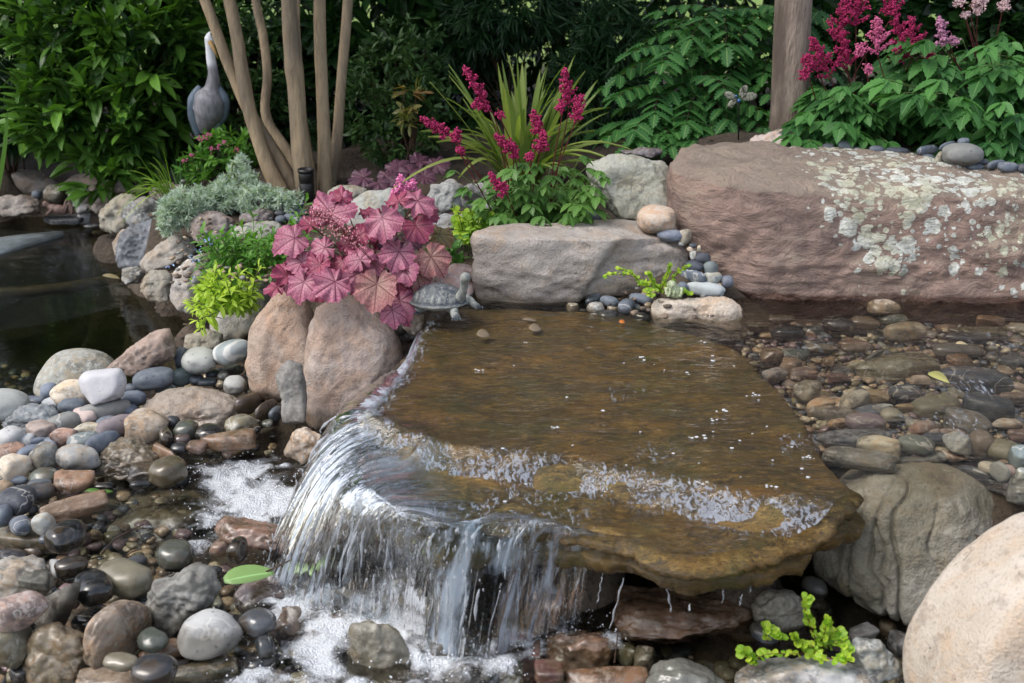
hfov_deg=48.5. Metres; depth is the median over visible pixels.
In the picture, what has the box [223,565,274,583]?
fallen leaf
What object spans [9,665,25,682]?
pebble
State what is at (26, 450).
pebble
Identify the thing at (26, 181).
boulder
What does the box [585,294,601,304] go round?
pebble
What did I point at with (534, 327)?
pebble
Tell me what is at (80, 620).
river stone
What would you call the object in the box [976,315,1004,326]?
river stone
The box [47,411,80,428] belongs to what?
river stone
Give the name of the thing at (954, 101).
astilbe plant
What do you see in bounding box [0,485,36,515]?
river stone
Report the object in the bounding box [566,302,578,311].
pebble
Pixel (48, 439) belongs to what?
pebble
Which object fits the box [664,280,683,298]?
frog figurine
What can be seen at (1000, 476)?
pebble
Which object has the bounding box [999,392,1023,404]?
river stone
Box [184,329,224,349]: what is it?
boulder
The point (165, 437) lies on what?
pebble
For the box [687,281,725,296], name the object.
river stone
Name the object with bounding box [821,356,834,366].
pebble
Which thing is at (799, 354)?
river stone
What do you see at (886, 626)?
pebble
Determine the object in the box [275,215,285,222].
pebble
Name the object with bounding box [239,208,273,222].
boulder
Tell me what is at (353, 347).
boulder
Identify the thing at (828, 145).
pebble
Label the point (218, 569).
pebble
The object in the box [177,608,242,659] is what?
boulder
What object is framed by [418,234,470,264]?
geranium plant
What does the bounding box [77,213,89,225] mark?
pebble
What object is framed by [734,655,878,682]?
boulder
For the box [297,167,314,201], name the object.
path light
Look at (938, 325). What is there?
pebble
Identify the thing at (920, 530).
boulder
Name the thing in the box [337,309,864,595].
ledge slab
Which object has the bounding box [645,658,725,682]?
boulder
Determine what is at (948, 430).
pebble
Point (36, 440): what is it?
pebble
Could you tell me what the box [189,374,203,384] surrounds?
pebble
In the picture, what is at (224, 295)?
lime plant
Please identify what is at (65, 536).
river stone
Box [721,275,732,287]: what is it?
pebble
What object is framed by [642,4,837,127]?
mahonia shrub
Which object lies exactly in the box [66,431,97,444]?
river stone
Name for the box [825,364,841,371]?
pebble
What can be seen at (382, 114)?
pieris shrub
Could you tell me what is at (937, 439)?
river stone
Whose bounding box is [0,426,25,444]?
river stone
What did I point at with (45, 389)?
pebble
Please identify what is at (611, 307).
pebble
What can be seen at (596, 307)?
pebble
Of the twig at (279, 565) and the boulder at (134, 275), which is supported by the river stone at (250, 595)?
the twig at (279, 565)
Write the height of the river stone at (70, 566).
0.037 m
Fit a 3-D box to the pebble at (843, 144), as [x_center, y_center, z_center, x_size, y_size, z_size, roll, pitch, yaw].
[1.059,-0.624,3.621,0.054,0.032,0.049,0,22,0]
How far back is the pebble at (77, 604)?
2.38 m
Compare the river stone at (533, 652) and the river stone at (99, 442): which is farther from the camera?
the river stone at (99, 442)
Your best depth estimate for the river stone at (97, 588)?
2.28 m
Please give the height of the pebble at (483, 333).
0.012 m
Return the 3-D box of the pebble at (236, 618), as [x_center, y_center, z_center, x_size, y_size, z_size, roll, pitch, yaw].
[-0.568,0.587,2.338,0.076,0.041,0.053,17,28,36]
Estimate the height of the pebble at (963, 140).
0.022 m
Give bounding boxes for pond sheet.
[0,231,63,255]
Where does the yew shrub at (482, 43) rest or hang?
on the ground at (116, 332)
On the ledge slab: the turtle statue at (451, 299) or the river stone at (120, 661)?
the turtle statue at (451, 299)
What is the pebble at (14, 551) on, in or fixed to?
on the gravel at (98, 530)
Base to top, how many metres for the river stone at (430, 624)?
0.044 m
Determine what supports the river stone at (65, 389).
on the gravel at (98, 530)
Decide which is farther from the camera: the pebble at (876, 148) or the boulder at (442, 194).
the boulder at (442, 194)
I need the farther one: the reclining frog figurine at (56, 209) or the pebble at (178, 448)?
the reclining frog figurine at (56, 209)
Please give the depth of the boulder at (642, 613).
2.33 m
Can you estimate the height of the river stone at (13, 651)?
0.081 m
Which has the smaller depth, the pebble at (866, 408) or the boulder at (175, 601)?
the boulder at (175, 601)
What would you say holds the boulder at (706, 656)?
on the gravel at (675, 648)
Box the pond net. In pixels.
[0,230,118,329]
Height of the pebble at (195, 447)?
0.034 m
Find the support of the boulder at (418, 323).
on the ground at (116, 332)
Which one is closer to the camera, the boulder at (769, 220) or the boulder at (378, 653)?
the boulder at (378, 653)
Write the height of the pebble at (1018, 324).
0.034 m
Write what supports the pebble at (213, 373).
on the gravel at (98, 530)
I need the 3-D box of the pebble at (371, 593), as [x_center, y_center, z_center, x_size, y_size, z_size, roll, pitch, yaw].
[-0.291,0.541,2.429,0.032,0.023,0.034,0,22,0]
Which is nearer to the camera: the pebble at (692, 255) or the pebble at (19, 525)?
the pebble at (19, 525)
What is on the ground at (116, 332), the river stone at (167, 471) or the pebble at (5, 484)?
the pebble at (5, 484)
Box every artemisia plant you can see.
[152,182,218,241]
[203,151,305,215]
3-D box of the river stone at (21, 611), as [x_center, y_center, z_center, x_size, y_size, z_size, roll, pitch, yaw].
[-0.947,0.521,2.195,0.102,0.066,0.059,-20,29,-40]
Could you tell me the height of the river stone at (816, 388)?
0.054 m
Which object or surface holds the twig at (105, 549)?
on the pool water at (254, 503)
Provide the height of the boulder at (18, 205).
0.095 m
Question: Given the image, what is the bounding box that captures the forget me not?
[167,193,318,285]
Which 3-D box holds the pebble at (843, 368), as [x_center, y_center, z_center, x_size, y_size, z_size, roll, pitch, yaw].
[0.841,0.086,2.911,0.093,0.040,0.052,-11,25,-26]
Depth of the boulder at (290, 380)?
3.00 m
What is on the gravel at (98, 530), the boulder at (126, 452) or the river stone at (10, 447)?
the river stone at (10, 447)
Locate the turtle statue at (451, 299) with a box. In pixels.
[410,272,482,320]
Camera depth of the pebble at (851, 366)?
2.91 m
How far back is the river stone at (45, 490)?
2.71 m
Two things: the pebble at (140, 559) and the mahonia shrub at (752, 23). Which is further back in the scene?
the mahonia shrub at (752, 23)
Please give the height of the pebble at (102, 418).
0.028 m
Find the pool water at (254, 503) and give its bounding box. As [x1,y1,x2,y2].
[96,452,614,682]
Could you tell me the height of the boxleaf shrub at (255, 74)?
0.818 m
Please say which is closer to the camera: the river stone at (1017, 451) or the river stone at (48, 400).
the river stone at (1017, 451)
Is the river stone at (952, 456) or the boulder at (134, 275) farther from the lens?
the boulder at (134, 275)
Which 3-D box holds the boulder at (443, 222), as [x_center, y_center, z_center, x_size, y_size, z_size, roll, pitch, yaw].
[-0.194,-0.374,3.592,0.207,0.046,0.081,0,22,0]
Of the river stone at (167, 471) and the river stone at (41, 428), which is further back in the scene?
the river stone at (41, 428)
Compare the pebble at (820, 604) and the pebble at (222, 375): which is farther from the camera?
the pebble at (222, 375)
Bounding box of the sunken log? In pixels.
[0,273,123,298]
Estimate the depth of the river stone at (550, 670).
2.14 m
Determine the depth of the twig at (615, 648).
2.19 m
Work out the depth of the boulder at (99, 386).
3.10 m
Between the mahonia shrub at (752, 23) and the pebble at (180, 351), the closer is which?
the pebble at (180, 351)
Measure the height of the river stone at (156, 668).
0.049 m
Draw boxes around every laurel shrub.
[0,0,258,209]
[217,0,501,157]
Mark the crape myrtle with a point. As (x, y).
(267, 137)
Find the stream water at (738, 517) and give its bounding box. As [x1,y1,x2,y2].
[357,296,1023,552]
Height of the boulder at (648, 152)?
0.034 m
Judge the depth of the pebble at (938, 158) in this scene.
3.42 m
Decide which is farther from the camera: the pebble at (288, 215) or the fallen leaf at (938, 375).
the pebble at (288, 215)
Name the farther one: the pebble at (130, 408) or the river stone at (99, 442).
the pebble at (130, 408)
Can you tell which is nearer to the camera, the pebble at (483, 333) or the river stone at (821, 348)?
the pebble at (483, 333)
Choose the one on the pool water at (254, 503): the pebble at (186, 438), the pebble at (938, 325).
the pebble at (186, 438)
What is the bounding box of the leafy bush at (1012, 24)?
[811,0,1023,76]
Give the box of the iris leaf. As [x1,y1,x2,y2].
[0,112,7,186]
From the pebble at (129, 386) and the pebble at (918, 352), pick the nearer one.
the pebble at (918, 352)
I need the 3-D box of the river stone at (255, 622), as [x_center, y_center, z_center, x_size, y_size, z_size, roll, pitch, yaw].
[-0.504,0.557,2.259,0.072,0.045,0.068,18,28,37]
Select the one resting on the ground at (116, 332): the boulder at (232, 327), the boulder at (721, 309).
the boulder at (232, 327)
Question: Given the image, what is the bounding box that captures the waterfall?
[264,335,750,664]
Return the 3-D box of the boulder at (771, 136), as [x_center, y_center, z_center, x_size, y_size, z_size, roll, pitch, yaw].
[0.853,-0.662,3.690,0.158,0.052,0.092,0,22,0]
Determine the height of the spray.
0.306 m
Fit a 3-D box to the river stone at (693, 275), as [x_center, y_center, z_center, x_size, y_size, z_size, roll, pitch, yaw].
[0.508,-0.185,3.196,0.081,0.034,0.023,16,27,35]
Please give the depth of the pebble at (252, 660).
2.21 m
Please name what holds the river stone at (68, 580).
on the pebble at (77, 604)
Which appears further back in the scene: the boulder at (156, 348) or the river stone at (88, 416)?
the boulder at (156, 348)
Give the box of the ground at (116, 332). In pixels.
[0,0,1023,682]
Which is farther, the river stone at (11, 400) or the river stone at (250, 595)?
the river stone at (11, 400)
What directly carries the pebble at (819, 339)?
on the gravel at (840, 390)
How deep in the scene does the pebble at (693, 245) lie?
3.22 m
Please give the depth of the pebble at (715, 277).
3.17 m
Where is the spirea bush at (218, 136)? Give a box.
[172,123,258,184]
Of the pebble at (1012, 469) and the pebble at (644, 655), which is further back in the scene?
the pebble at (1012, 469)
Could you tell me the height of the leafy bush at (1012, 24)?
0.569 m
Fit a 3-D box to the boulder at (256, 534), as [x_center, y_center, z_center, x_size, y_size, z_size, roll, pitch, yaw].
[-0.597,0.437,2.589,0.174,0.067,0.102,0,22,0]
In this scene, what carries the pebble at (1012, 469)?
on the gravel at (840, 390)
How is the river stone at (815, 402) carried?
on the gravel at (840, 390)
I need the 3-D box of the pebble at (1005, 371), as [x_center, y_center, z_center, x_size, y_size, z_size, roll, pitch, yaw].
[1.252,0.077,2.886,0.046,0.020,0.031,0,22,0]
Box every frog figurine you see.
[42,198,73,215]
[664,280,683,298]
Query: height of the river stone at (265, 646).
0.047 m
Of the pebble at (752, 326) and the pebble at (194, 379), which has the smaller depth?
the pebble at (752, 326)
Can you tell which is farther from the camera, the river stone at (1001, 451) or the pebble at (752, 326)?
the pebble at (752, 326)
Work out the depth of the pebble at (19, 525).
2.57 m
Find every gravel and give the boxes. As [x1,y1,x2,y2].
[0,362,310,682]
[169,169,719,318]
[169,572,904,682]
[707,321,1023,495]
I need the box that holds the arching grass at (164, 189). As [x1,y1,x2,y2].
[114,150,175,225]
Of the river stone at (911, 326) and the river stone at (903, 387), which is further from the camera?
the river stone at (911, 326)
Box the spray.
[243,413,610,678]
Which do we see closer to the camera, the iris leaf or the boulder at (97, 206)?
the iris leaf
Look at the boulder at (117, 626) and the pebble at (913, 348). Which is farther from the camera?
the pebble at (913, 348)
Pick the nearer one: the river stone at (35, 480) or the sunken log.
the river stone at (35, 480)
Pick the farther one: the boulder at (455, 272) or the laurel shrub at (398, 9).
the laurel shrub at (398, 9)
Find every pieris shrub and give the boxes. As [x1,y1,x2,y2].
[329,12,467,167]
[391,76,432,163]
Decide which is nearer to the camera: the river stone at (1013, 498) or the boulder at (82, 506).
the river stone at (1013, 498)
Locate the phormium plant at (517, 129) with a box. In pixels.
[393,55,633,187]
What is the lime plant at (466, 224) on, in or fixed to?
on the ground at (116, 332)
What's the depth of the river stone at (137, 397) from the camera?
3.20 m
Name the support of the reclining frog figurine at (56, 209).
on the stone shard at (62, 219)
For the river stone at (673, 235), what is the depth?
3.21 m
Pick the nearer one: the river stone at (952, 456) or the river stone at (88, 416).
the river stone at (952, 456)
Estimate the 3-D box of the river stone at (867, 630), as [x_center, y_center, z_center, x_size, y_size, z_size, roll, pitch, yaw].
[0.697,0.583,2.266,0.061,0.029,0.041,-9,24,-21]
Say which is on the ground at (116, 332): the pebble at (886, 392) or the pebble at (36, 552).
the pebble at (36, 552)
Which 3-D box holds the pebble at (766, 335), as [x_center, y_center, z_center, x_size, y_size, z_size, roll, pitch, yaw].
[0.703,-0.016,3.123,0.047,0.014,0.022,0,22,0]
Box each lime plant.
[182,258,264,336]
[449,202,494,255]
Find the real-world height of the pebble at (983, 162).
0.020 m
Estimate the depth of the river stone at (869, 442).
2.44 m
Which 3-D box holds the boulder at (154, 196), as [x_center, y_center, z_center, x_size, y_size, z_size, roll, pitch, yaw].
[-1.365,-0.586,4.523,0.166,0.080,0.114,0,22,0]
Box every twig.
[101,524,143,554]
[266,560,289,571]
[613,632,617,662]
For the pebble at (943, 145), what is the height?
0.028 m
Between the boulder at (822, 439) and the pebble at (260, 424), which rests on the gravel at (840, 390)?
the boulder at (822, 439)
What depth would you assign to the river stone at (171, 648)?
2.23 m
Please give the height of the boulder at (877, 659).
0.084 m
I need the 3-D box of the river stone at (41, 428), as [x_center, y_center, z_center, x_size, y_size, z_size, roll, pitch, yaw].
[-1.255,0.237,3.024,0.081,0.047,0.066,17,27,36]
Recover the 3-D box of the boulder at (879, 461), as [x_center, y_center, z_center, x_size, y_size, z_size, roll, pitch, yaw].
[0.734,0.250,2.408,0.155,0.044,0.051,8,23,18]
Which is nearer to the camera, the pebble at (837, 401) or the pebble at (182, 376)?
the pebble at (837, 401)
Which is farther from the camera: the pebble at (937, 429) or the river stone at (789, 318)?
the river stone at (789, 318)
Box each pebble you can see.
[0,479,13,491]
[0,504,12,526]
[0,547,28,559]
[9,515,31,535]
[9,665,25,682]
[10,475,27,484]
[16,444,36,455]
[20,433,34,445]
[24,548,42,556]
[30,396,44,403]
[30,437,45,443]
[31,190,41,199]
[31,512,56,535]
[38,535,44,544]
[40,382,56,398]
[43,184,65,203]
[44,437,57,444]
[49,559,59,579]
[67,224,79,226]
[73,600,79,608]
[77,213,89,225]
[83,223,100,233]
[92,230,106,236]
[93,482,113,489]
[96,415,112,422]
[125,383,137,391]
[125,404,136,413]
[128,554,147,566]
[129,479,152,489]
[130,589,150,602]
[143,390,154,396]
[155,385,173,392]
[159,427,172,448]
[167,415,179,427]
[170,442,186,453]
[172,367,193,386]
[173,434,191,443]
[174,347,186,367]
[177,659,189,665]
[186,439,206,454]
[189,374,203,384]
[197,377,217,385]
[205,369,218,377]
[209,539,228,556]
[211,565,221,577]
[212,654,228,658]
[216,380,223,388]
[217,370,230,380]
[222,364,243,374]
[223,375,246,395]
[230,614,248,640]
[242,650,281,678]
[250,425,260,433]
[254,417,263,428]
[262,419,272,427]
[268,406,281,422]
[274,210,284,215]
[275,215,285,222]
[284,213,295,220]
[293,208,306,215]
[368,587,382,602]
[393,323,405,334]
[400,332,416,340]
[477,329,489,337]
[529,323,541,330]
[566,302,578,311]
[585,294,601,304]
[586,302,604,312]
[598,309,617,316]
[600,295,618,306]
[607,306,617,310]
[617,298,635,315]
[632,312,650,320]
[633,645,654,671]
[678,229,691,243]
[678,281,687,293]
[685,260,703,271]
[689,243,696,247]
[690,251,695,259]
[695,252,710,262]
[703,261,717,272]
[704,272,721,282]
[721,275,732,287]
[745,322,768,330]
[759,332,772,338]
[779,378,795,390]
[780,356,801,375]
[799,332,817,339]
[802,326,828,334]
[802,343,829,357]
[811,599,827,610]
[812,338,826,342]
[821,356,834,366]
[822,143,834,147]
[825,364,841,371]
[829,365,855,383]
[830,397,839,405]
[836,140,853,147]
[838,337,873,353]
[847,360,861,370]
[854,404,879,414]
[869,145,884,151]
[872,403,892,411]
[879,619,896,636]
[880,407,902,422]
[882,388,897,405]
[886,147,909,152]
[904,346,915,351]
[904,351,932,356]
[905,419,918,428]
[910,375,932,384]
[912,326,930,342]
[928,428,940,432]
[934,324,956,333]
[935,151,942,161]
[939,141,955,150]
[940,428,968,434]
[942,387,964,398]
[947,327,959,333]
[957,138,969,142]
[965,163,983,169]
[971,358,982,366]
[972,469,989,476]
[977,159,988,165]
[978,461,991,473]
[983,458,996,461]
[987,160,1004,168]
[989,461,1010,482]
[993,354,1023,368]
[997,162,1017,171]
[997,367,1013,375]
[1003,478,1009,491]
[1004,322,1023,334]
[1005,464,1015,477]
[1007,426,1023,442]
[1009,434,1023,441]
[1013,382,1023,391]
[1015,467,1023,480]
[1017,163,1023,172]
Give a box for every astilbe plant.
[389,173,417,235]
[420,65,613,228]
[772,0,935,149]
[843,16,930,142]
[858,0,1023,163]
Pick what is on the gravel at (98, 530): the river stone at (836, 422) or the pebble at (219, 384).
the pebble at (219, 384)
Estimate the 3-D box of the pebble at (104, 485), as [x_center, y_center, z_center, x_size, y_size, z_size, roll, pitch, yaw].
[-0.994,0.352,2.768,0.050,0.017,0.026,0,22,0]
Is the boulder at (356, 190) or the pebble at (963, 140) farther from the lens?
the boulder at (356, 190)
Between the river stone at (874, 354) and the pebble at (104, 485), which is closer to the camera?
the pebble at (104, 485)
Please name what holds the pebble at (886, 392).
on the gravel at (840, 390)
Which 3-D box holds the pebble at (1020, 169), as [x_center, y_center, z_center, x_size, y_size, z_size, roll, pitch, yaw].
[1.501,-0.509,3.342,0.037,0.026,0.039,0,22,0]
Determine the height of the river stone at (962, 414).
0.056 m
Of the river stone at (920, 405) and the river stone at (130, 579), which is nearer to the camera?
the river stone at (130, 579)
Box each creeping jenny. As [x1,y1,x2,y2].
[603,262,693,297]
[735,592,854,664]
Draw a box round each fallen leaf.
[85,488,98,491]
[103,274,120,278]
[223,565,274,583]
[523,317,537,321]
[928,371,948,382]
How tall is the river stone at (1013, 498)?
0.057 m
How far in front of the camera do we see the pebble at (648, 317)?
3.11 m
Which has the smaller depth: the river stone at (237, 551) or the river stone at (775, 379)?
the river stone at (237, 551)
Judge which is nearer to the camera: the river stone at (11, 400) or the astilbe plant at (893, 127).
the river stone at (11, 400)
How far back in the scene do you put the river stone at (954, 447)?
2.44 m
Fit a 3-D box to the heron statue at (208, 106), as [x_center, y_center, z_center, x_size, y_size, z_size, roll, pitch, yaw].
[-1.207,-0.910,4.524,0.178,0.636,0.133,0,22,0]
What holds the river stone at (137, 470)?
on the pool water at (254, 503)
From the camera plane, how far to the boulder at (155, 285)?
3.81 m
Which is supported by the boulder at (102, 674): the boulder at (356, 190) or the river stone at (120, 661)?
the river stone at (120, 661)
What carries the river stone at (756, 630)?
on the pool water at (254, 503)
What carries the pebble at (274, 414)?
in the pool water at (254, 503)
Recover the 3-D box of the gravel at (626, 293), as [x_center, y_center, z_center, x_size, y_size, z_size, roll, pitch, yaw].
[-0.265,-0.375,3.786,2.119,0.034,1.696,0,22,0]
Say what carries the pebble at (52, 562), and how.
on the boulder at (13, 568)
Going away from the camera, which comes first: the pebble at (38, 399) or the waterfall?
the waterfall
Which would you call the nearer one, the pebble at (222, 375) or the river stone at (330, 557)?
the river stone at (330, 557)
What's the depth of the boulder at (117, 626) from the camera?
2.18 m
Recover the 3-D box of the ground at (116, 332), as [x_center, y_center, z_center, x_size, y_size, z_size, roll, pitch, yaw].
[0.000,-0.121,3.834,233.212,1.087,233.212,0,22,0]
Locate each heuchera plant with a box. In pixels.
[263,185,454,329]
[348,152,450,192]
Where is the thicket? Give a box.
[0,0,1023,176]
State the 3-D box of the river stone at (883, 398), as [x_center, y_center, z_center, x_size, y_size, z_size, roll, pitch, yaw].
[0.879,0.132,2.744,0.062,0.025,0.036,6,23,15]
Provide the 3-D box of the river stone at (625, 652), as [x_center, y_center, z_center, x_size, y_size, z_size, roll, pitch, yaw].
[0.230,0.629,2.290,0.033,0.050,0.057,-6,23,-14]
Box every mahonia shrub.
[582,17,844,160]
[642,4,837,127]
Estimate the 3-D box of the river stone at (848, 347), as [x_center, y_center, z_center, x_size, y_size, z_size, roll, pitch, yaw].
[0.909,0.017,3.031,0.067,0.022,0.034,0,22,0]
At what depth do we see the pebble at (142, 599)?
2.43 m
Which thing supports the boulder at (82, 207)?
on the ground at (116, 332)
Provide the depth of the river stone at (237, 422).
3.02 m
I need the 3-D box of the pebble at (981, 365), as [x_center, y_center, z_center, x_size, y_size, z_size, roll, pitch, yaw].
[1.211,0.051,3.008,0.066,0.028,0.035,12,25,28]
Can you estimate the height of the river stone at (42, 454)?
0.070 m
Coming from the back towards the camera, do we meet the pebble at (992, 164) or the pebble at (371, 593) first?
the pebble at (992, 164)
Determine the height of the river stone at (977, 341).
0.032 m
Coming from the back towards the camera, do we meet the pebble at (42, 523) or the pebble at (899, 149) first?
the pebble at (899, 149)
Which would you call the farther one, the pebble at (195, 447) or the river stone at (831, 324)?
the river stone at (831, 324)
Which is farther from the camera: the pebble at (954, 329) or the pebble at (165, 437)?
the pebble at (954, 329)
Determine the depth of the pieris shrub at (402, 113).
4.19 m
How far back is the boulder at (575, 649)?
2.27 m
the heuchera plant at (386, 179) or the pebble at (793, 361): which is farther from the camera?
the heuchera plant at (386, 179)
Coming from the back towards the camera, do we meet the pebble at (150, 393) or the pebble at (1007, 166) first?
the pebble at (1007, 166)
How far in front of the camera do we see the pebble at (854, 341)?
3.08 m
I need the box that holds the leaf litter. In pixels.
[148,130,714,373]
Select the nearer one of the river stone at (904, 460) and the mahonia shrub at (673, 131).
the river stone at (904, 460)
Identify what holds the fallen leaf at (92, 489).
on the pool water at (254, 503)
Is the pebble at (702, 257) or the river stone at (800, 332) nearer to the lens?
the river stone at (800, 332)
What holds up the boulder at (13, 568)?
on the gravel at (98, 530)
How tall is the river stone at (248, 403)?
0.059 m
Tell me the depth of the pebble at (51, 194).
5.12 m
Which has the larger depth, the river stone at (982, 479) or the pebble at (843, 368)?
the pebble at (843, 368)
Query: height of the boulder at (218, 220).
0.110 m
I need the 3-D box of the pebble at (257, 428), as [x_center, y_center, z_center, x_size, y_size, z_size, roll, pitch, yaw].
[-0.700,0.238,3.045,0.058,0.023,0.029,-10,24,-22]
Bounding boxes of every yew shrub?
[0,0,55,173]
[429,0,589,124]
[531,0,664,149]
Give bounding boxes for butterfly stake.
[724,85,757,139]
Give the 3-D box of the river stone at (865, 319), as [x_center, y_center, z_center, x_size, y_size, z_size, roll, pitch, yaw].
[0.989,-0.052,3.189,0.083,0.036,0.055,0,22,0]
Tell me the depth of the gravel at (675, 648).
2.38 m
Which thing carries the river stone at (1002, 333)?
on the gravel at (840, 390)
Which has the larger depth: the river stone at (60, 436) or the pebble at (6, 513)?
the river stone at (60, 436)
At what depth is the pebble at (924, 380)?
2.83 m
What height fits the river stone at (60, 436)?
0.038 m
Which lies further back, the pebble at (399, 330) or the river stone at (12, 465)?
the pebble at (399, 330)
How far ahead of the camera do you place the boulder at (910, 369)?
2.87 m
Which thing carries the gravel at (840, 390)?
on the ground at (116, 332)
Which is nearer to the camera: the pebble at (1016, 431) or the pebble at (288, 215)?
the pebble at (1016, 431)
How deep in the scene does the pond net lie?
4.25 m
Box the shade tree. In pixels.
[769,0,812,131]
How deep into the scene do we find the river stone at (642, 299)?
3.17 m
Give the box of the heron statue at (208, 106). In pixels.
[187,32,229,169]
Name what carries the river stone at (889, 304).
on the river stone at (884, 319)
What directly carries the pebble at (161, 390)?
on the gravel at (98, 530)
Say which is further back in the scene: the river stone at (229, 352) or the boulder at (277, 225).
the boulder at (277, 225)
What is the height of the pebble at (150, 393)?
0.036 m
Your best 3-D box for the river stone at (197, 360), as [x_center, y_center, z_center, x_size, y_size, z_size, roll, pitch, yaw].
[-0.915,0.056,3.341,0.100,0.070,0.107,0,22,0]
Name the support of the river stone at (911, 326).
on the gravel at (840, 390)
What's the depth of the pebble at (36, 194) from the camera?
5.01 m
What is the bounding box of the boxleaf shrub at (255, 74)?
[219,0,317,154]
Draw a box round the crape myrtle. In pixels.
[199,0,352,198]
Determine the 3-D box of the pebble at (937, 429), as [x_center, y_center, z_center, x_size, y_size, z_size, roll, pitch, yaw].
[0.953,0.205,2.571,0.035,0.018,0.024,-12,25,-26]
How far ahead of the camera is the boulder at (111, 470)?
2.88 m
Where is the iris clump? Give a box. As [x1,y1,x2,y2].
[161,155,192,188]
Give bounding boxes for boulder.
[0,195,40,216]
[0,525,56,554]
[0,554,55,597]
[2,403,58,432]
[11,169,57,192]
[22,622,86,682]
[33,348,113,395]
[39,489,109,522]
[65,172,98,190]
[68,189,90,214]
[75,666,131,682]
[79,368,126,405]
[83,600,152,669]
[88,195,111,213]
[90,460,129,480]
[98,193,137,233]
[99,437,158,468]
[106,328,176,376]
[108,488,209,557]
[110,180,148,193]
[112,229,124,254]
[115,219,151,268]
[121,196,158,225]
[121,266,144,284]
[139,234,197,272]
[140,270,172,302]
[142,386,238,429]
[144,562,221,636]
[149,183,184,201]
[170,253,207,313]
[172,259,188,275]
[174,657,239,682]
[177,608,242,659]
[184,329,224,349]
[189,210,234,244]
[210,278,272,340]
[214,515,282,551]
[231,221,280,238]
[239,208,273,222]
[245,291,313,402]
[275,359,306,424]
[283,427,320,464]
[304,294,402,430]
[327,185,366,198]
[329,525,408,574]
[346,188,407,228]
[346,620,411,682]
[402,313,425,334]
[418,626,483,682]
[421,559,488,609]
[427,179,463,213]
[431,263,474,295]
[433,213,479,229]
[461,182,495,212]
[470,219,687,307]
[501,564,543,610]
[543,630,615,675]
[565,666,648,682]
[586,154,668,220]
[609,584,752,640]
[620,147,662,157]
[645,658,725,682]
[650,296,742,332]
[666,141,1023,336]
[677,636,747,674]
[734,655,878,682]
[750,128,794,145]
[751,588,804,632]
[813,462,993,625]
[814,429,892,447]
[821,446,897,472]
[851,637,899,682]
[855,352,939,385]
[903,512,1023,682]
[937,366,1013,395]
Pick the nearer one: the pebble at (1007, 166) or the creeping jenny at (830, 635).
the creeping jenny at (830, 635)
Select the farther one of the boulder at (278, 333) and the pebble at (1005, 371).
the boulder at (278, 333)
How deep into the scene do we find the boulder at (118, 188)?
4.72 m
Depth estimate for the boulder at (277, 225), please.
3.77 m
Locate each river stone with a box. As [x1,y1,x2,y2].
[0,388,29,422]
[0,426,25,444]
[0,441,24,457]
[0,453,32,480]
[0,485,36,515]
[0,590,48,632]
[0,626,31,668]
[26,419,56,436]
[27,479,52,484]
[27,481,54,502]
[28,441,57,468]
[29,467,56,482]
[42,397,56,408]
[44,519,86,553]
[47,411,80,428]
[49,379,90,404]
[49,427,77,445]
[53,470,94,494]
[54,555,88,578]
[55,444,100,469]
[57,398,87,412]
[60,567,96,583]
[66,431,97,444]
[71,606,102,632]
[73,407,96,423]
[73,422,97,432]
[73,569,113,606]
[79,399,130,419]
[85,430,119,455]
[96,414,128,436]
[98,557,152,599]
[103,652,137,671]
[121,390,146,405]
[124,407,169,443]
[126,461,156,486]
[130,653,177,682]
[132,367,174,390]
[137,627,168,653]
[138,638,183,659]
[148,455,187,487]
[152,442,174,458]
[156,539,194,571]
[173,420,198,439]
[181,347,216,374]
[195,423,223,439]
[200,428,256,451]
[212,339,247,365]
[224,414,258,431]
[226,536,247,564]
[233,576,285,613]
[234,392,260,414]
[238,607,276,637]
[254,399,276,420]
[255,633,274,658]
[268,606,306,650]
[295,537,340,585]
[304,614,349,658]
[401,604,446,635]
[522,637,541,682]
[534,658,563,682]
[587,211,601,219]
[616,641,635,665]
[629,293,653,305]
[637,204,675,233]
[657,229,681,241]
[680,269,705,281]
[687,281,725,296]
[728,628,758,642]
[750,619,782,645]
[759,347,783,363]
[762,367,787,384]
[768,314,795,322]
[770,326,805,341]
[781,348,809,360]
[789,367,818,381]
[792,380,821,403]
[800,576,827,598]
[804,343,833,352]
[804,607,817,628]
[805,396,835,411]
[807,405,858,420]
[822,318,856,333]
[826,373,850,383]
[827,418,846,427]
[839,389,869,408]
[841,343,865,352]
[844,412,885,429]
[849,622,879,640]
[851,316,879,329]
[856,435,900,460]
[865,349,883,360]
[866,389,889,403]
[867,299,900,315]
[879,314,909,325]
[883,321,926,340]
[887,630,905,657]
[888,384,922,400]
[894,403,912,412]
[896,456,927,463]
[898,434,934,454]
[908,420,938,434]
[911,394,960,420]
[917,145,937,155]
[921,432,945,445]
[922,452,947,462]
[932,343,983,358]
[939,450,965,461]
[942,143,983,165]
[942,406,991,433]
[942,431,971,454]
[943,332,988,344]
[946,354,972,365]
[948,313,961,318]
[958,326,1007,340]
[958,465,997,485]
[961,392,1014,421]
[968,429,994,457]
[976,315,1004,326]
[988,438,1016,459]
[992,418,1022,428]
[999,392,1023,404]
[1006,475,1023,505]
[1007,445,1023,468]
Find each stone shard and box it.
[17,569,49,591]
[35,581,80,625]
[44,214,83,224]
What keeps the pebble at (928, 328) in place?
on the gravel at (840, 390)
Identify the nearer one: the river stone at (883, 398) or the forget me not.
the river stone at (883, 398)
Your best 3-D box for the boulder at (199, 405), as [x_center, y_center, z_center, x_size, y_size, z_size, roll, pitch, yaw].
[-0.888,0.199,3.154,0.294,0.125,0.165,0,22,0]

